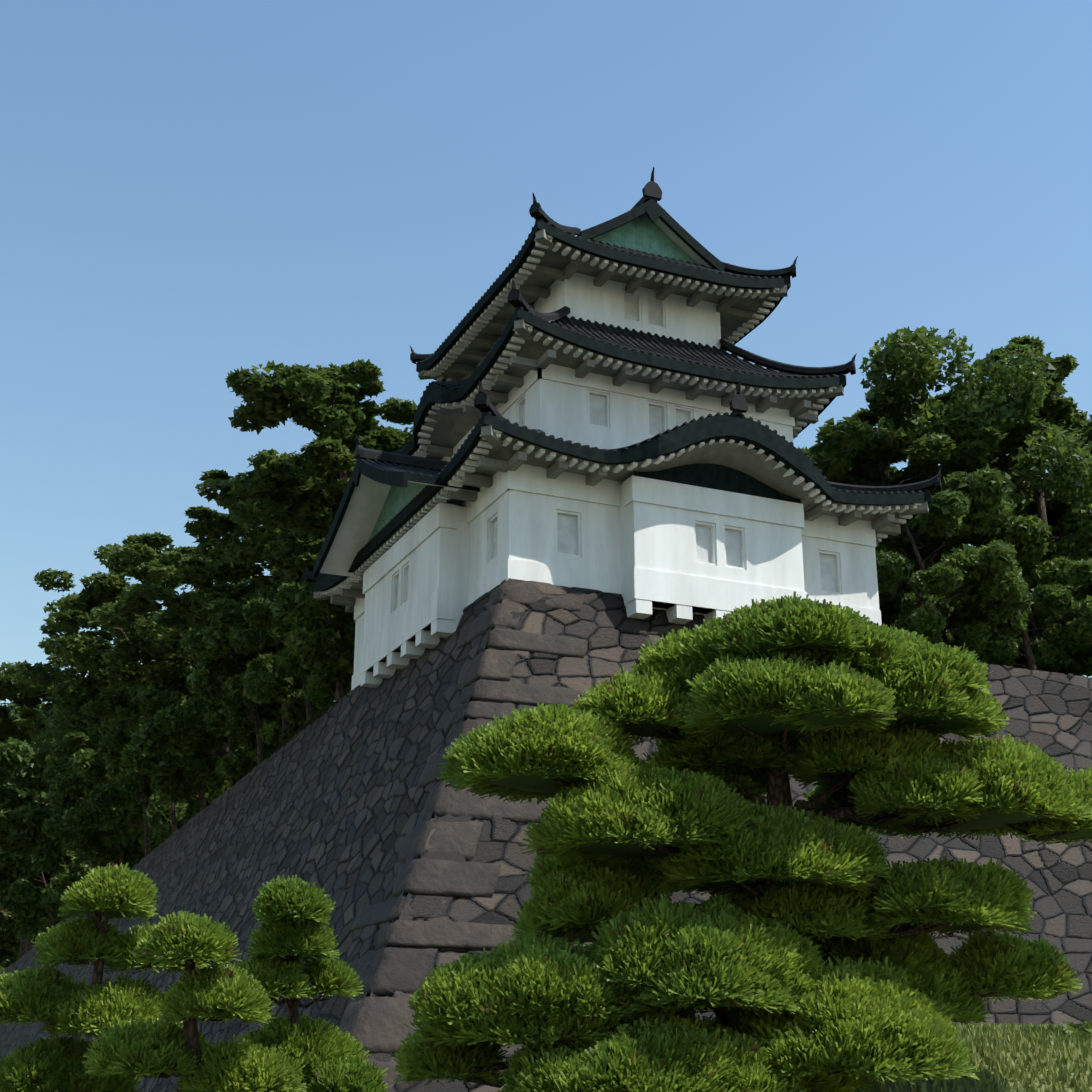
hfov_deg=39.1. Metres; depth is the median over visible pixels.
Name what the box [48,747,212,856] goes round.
tree
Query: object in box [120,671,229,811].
tree
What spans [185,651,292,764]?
tree
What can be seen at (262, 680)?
tree
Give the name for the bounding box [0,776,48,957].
tree
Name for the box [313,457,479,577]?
bay gable
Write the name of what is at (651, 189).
top gable ribs
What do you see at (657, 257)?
tiles
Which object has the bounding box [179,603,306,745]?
tree
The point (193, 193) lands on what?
sky
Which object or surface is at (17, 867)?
tree
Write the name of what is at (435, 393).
roof
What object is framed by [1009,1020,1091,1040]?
shrub foliage
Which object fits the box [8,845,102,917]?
tree
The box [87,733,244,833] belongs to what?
tree
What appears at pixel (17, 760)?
tree
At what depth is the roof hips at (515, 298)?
50.23 m
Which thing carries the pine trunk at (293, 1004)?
on the ground
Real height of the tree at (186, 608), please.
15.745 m
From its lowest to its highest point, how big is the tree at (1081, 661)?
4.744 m
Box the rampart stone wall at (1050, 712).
[364,578,1091,1091]
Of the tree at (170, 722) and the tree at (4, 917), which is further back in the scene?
the tree at (4, 917)
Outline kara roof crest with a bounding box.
[729,380,747,415]
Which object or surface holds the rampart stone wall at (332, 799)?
on the ground
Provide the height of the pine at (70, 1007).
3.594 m
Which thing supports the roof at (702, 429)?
on the turret walls at (679, 553)
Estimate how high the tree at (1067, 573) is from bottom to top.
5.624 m
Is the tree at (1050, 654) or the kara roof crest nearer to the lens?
the kara roof crest
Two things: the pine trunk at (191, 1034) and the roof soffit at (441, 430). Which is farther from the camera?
the roof soffit at (441, 430)
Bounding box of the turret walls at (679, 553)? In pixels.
[351,272,881,689]
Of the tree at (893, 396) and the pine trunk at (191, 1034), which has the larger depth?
the tree at (893, 396)
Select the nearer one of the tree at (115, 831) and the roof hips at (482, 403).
the roof hips at (482, 403)
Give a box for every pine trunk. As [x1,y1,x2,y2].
[37,910,150,1089]
[131,959,223,1087]
[269,918,331,1089]
[443,717,1080,1087]
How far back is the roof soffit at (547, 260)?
51.27 m
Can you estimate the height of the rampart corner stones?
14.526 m
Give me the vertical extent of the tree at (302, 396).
15.747 m
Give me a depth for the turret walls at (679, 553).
45.34 m
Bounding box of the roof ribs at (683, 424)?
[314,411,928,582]
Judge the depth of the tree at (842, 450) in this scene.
57.06 m
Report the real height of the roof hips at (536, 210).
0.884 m
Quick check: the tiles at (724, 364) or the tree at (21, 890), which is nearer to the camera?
the tiles at (724, 364)
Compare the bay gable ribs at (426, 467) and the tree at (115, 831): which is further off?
the tree at (115, 831)
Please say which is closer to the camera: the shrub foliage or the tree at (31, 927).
the shrub foliage
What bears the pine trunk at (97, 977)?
on the ground
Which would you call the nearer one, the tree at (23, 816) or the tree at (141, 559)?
the tree at (141, 559)
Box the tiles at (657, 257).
[417,218,787,362]
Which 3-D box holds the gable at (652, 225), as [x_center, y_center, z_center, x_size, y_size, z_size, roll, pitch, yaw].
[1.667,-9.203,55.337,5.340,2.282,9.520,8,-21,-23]
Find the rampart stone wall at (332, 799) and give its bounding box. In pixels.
[0,579,505,1091]
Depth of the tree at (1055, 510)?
63.74 m
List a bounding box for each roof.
[313,412,931,591]
[399,307,846,454]
[416,218,790,380]
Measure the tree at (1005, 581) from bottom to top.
4.652 m
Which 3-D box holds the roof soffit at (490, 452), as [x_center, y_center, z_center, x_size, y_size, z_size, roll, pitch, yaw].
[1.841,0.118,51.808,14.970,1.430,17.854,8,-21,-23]
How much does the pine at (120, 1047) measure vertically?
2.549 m
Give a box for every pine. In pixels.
[0,863,210,1091]
[82,911,305,1091]
[228,874,388,1091]
[390,591,1091,1091]
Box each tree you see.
[0,529,275,801]
[0,666,105,869]
[0,701,90,921]
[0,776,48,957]
[0,849,90,927]
[0,904,61,951]
[0,908,37,960]
[0,919,36,959]
[0,928,19,973]
[0,956,19,968]
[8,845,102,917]
[29,599,228,795]
[31,746,152,900]
[41,757,151,868]
[45,662,239,850]
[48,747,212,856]
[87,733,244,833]
[89,448,353,689]
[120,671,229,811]
[130,678,297,787]
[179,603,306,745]
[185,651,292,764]
[188,576,276,751]
[195,359,417,586]
[240,595,351,724]
[247,527,327,571]
[271,579,355,707]
[308,427,413,452]
[797,326,1091,633]
[802,408,1013,627]
[875,465,1050,653]
[875,466,985,562]
[875,539,1029,653]
[894,335,1091,672]
[938,556,1091,675]
[955,584,1091,671]
[991,501,1091,676]
[1025,414,1091,635]
[1036,610,1091,675]
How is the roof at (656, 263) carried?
on the turret walls at (679, 553)
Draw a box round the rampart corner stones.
[302,580,587,1091]
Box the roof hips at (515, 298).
[393,279,856,452]
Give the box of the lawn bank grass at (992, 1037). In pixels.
[854,1022,1091,1091]
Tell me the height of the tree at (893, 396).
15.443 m
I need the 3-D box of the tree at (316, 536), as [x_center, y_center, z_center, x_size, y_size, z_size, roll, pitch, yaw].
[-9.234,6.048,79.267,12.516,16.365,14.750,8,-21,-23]
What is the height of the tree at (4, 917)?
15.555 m
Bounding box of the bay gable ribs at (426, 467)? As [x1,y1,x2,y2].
[354,434,447,477]
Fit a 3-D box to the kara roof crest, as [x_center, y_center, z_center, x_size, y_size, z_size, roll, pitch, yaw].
[5.060,-3.717,45.808,0.550,1.415,3.015,8,-21,-23]
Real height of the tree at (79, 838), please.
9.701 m
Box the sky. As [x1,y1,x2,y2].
[0,0,1091,707]
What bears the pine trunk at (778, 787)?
on the ground
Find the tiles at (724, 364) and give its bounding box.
[397,306,843,452]
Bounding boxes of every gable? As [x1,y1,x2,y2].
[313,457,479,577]
[578,198,724,271]
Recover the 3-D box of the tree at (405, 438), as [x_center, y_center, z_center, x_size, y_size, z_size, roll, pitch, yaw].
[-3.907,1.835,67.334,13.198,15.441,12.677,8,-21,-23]
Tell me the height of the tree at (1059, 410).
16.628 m
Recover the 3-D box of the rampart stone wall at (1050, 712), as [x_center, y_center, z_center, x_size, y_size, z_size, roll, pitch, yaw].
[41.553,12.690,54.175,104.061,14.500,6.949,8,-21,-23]
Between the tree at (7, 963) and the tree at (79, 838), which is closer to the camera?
the tree at (79, 838)
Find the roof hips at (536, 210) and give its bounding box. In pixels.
[409,193,797,363]
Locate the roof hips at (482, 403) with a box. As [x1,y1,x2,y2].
[304,381,941,581]
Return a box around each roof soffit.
[313,423,929,612]
[407,317,844,459]
[417,228,789,380]
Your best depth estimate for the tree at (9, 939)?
184.44 m
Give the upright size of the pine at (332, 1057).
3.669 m
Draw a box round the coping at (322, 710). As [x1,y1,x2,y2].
[245,701,336,775]
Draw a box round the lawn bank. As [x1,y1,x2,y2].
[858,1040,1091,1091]
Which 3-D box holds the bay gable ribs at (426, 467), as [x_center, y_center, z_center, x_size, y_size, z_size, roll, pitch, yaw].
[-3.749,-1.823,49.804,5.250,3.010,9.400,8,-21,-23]
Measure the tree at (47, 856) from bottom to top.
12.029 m
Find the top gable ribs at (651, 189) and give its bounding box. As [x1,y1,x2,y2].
[577,167,661,235]
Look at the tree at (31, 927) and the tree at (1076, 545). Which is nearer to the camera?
the tree at (1076, 545)

